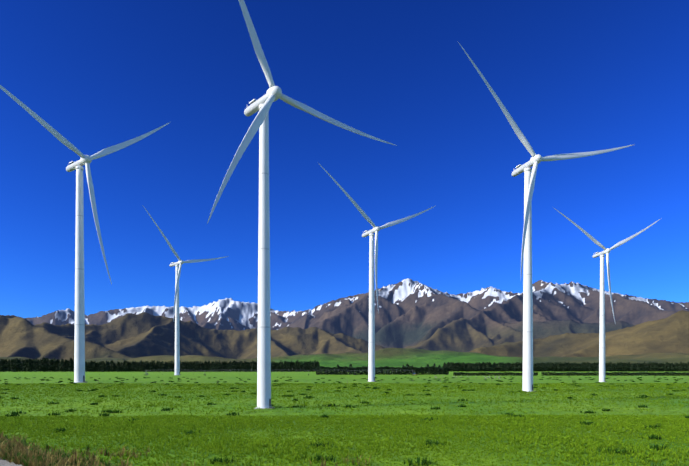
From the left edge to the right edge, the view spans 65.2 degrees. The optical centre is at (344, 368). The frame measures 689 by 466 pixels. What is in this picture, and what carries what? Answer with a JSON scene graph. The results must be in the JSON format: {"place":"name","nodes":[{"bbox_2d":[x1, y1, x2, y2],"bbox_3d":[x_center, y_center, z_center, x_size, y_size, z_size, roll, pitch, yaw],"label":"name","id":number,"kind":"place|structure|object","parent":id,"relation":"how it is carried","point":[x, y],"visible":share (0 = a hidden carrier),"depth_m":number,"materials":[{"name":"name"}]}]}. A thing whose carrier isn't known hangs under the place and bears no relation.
{"place":"outdoors","nodes":[
{"label":"outdoors","id":0,"kind":"place"},
{"bbox_2d":[0,460,22,465],"bbox_3d":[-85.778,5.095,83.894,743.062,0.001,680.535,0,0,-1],"label":"road","id":1,"kind":"structure","parent":0,"point":[4,463],"depth_m":28.99,"materials":[{"name":"grey asphalt"}]},
{"bbox_2d":[143,369,416,374],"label":"pivot irrigator","id":2,"kind":"object","parent":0,"point":[280,370],"visible":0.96,"depth_m":418.87,"materials":[{"name":"silver metal"}]},
{"bbox_2d":[0,278,688,370],"bbox_3d":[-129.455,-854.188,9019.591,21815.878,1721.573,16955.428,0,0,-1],"label":"mountain range","id":3,"kind":"structure","parent":0,"point":[418,324],"depth_m":5537.85,"materials":[{"name":"brown stone"}]},
{"bbox_2d":[0,371,688,465],"bbox_3d":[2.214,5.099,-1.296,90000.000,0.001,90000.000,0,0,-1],"label":"grass field","id":4,"kind":"structure","parent":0,"point":[300,377],"depth_m":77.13,"materials":[{"name":"green plant"}]},
{"bbox_2d":[0,359,5,371],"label":"tree","id":5,"kind":"object","parent":4,"relation":"on","point":[3,363],"visible":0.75,"depth_m":888.95,"materials":[{"name":"green plant"}]},
{"bbox_2d":[3,359,8,370],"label":"tree","id":6,"kind":"object","parent":4,"relation":"on","point":[5,364],"visible":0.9,"depth_m":889.78,"materials":[{"name":"green plant"}]},
{"bbox_2d":[14,358,18,371],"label":"tree","id":7,"kind":"object","parent":4,"relation":"on","point":[16,364],"visible":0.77,"depth_m":888.52,"materials":[{"name":"green plant"}]},
{"bbox_2d":[16,358,21,371],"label":"tree","id":8,"kind":"object","parent":4,"relation":"on","point":[20,362],"visible":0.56,"depth_m":889.45,"materials":[{"name":"green plant"}]},
{"bbox_2d":[26,358,32,371],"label":"tree","id":9,"kind":"object","parent":4,"relation":"on","point":[28,369],"visible":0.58,"depth_m":888.27,"materials":[{"name":"green plant"}]},
{"bbox_2d":[29,359,33,371],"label":"tree","id":10,"kind":"object","parent":4,"relation":"on","point":[31,362],"visible":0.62,"depth_m":889.06,"materials":[{"name":"green plant"}]},
{"bbox_2d":[33,358,38,371],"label":"tree","id":11,"kind":"object","parent":4,"relation":"on","point":[35,363],"visible":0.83,"depth_m":888.16,"materials":[{"name":"green plant"}]},
{"bbox_2d":[41,358,46,371],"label":"tree","id":12,"kind":"object","parent":4,"relation":"on","point":[42,366],"visible":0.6,"depth_m":887.61,"materials":[{"name":"green plant"}]},
{"bbox_2d":[44,358,49,370],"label":"tree","id":13,"kind":"object","parent":4,"relation":"on","point":[47,364],"visible":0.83,"depth_m":888.12,"materials":[{"name":"green plant"}]},
{"bbox_2d":[46,359,52,371],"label":"tree","id":14,"kind":"object","parent":4,"relation":"on","point":[50,365],"visible":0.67,"depth_m":888.00,"materials":[{"name":"green plant"}]},
{"bbox_2d":[52,358,55,371],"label":"tree","id":15,"kind":"object","parent":4,"relation":"on","point":[54,363],"visible":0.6,"depth_m":889.76,"materials":[{"name":"green plant"}]},
{"bbox_2d":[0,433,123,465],"bbox_3d":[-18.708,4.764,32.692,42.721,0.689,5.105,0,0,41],"label":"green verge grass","id":16,"kind":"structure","parent":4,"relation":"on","point":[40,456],"depth_m":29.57,"materials":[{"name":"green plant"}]},
{"bbox_2d":[59,359,64,371],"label":"tree","id":17,"kind":"object","parent":4,"relation":"on","point":[62,362],"visible":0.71,"depth_m":887.38,"materials":[{"name":"green plant"}]},
{"bbox_2d":[0,431,137,465],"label":"dry verge grass","id":18,"kind":"structure","parent":4,"relation":"on","point":[22,449],"depth_m":29.17,"materials":[{"name":"brown plant"}]},
{"bbox_2d":[68,358,72,371],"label":"tree","id":19,"kind":"object","parent":4,"relation":"on","point":[70,365],"visible":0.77,"depth_m":888.26,"materials":[{"name":"green plant"}]},
{"bbox_2d":[0,85,169,382],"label":"wind turbine","id":20,"kind":"object","parent":4,"relation":"on","point":[79,343],"visible":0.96,"depth_m":200.47,"materials":[{"name":"paint"}]},
{"bbox_2d":[138,360,142,371],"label":"tree","id":21,"kind":"object","parent":4,"relation":"on","point":[140,369],"visible":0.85,"depth_m":891.59,"materials":[{"name":"green plant"}]},
{"bbox_2d":[160,361,165,371],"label":"tree","id":22,"kind":"object","parent":4,"relation":"on","point":[162,368],"visible":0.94,"depth_m":892.75,"materials":[{"name":"green plant"}]},
{"bbox_2d":[143,206,227,374],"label":"wind turbine","id":23,"kind":"object","parent":4,"relation":"on","point":[178,264],"visible":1,"depth_m":438.85,"materials":[{"name":"paint"}]},
{"bbox_2d":[90,444,369,465],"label":"grass tufts","id":24,"kind":"object","parent":4,"relation":"on","point":[124,450],"visible":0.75,"depth_m":31.03,"materials":[{"name":"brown plant"}]},
{"bbox_2d":[207,0,396,408],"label":"wind turbine","id":25,"kind":"object","parent":4,"relation":"on","point":[262,106],"visible":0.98,"depth_m":69.21,"materials":[{"name":"paint"}]},
{"bbox_2d":[0,413,688,465],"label":"pasture tufts","id":26,"kind":"object","parent":4,"relation":"on","point":[106,427],"visible":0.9,"depth_m":40.18,"materials":[{"name":"green plant"}]},
{"bbox_2d":[0,377,688,465],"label":"grass tufts","id":27,"kind":"object","parent":4,"relation":"on","point":[317,457],"visible":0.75,"depth_m":73.09,"materials":[{"name":"green plant"}]},
{"bbox_2d":[318,163,434,381],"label":"wind turbine","id":28,"kind":"object","parent":4,"relation":"on","point":[371,348],"visible":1,"depth_m":214.11,"materials":[{"name":"paint"}]},
{"bbox_2d":[316,366,448,374],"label":"trimmed hedge","id":29,"kind":"object","parent":4,"relation":"on","point":[409,369],"visible":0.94,"depth_m":445.50,"materials":[{"name":"green plant"}]},
{"bbox_2d":[453,372,537,375],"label":"hedge","id":30,"kind":"object","parent":4,"relation":"on","point":[489,374],"visible":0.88,"depth_m":401.39,"materials":[{"name":"green plant"}]},
{"bbox_2d":[459,43,634,391],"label":"wind turbine","id":31,"kind":"object","parent":4,"relation":"on","point":[535,160],"visible":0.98,"depth_m":119.80,"materials":[{"name":"paint"}]},
{"bbox_2d":[554,208,659,381],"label":"wind turbine","id":32,"kind":"object","parent":4,"relation":"on","point":[606,251],"visible":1,"depth_m":210.38,"materials":[{"name":"paint"}]},
{"bbox_2d":[541,372,688,375],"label":"hedge","id":33,"kind":"object","parent":4,"relation":"on","point":[620,373],"visible":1,"depth_m":400.35,"materials":[{"name":"green plant"}]},
{"bbox_2d":[649,457,688,465],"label":"green tussocks","id":34,"kind":"object","parent":4,"relation":"on","point":[665,464],"visible":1,"depth_m":26.64,"materials":[{"name":"green plant"}]},
{"bbox_2d":[0,0,688,317],"label":"sky","id":35,"kind":"structure","parent":0,"point":[574,76],"materials":[{"name":"blue"}]}
]}

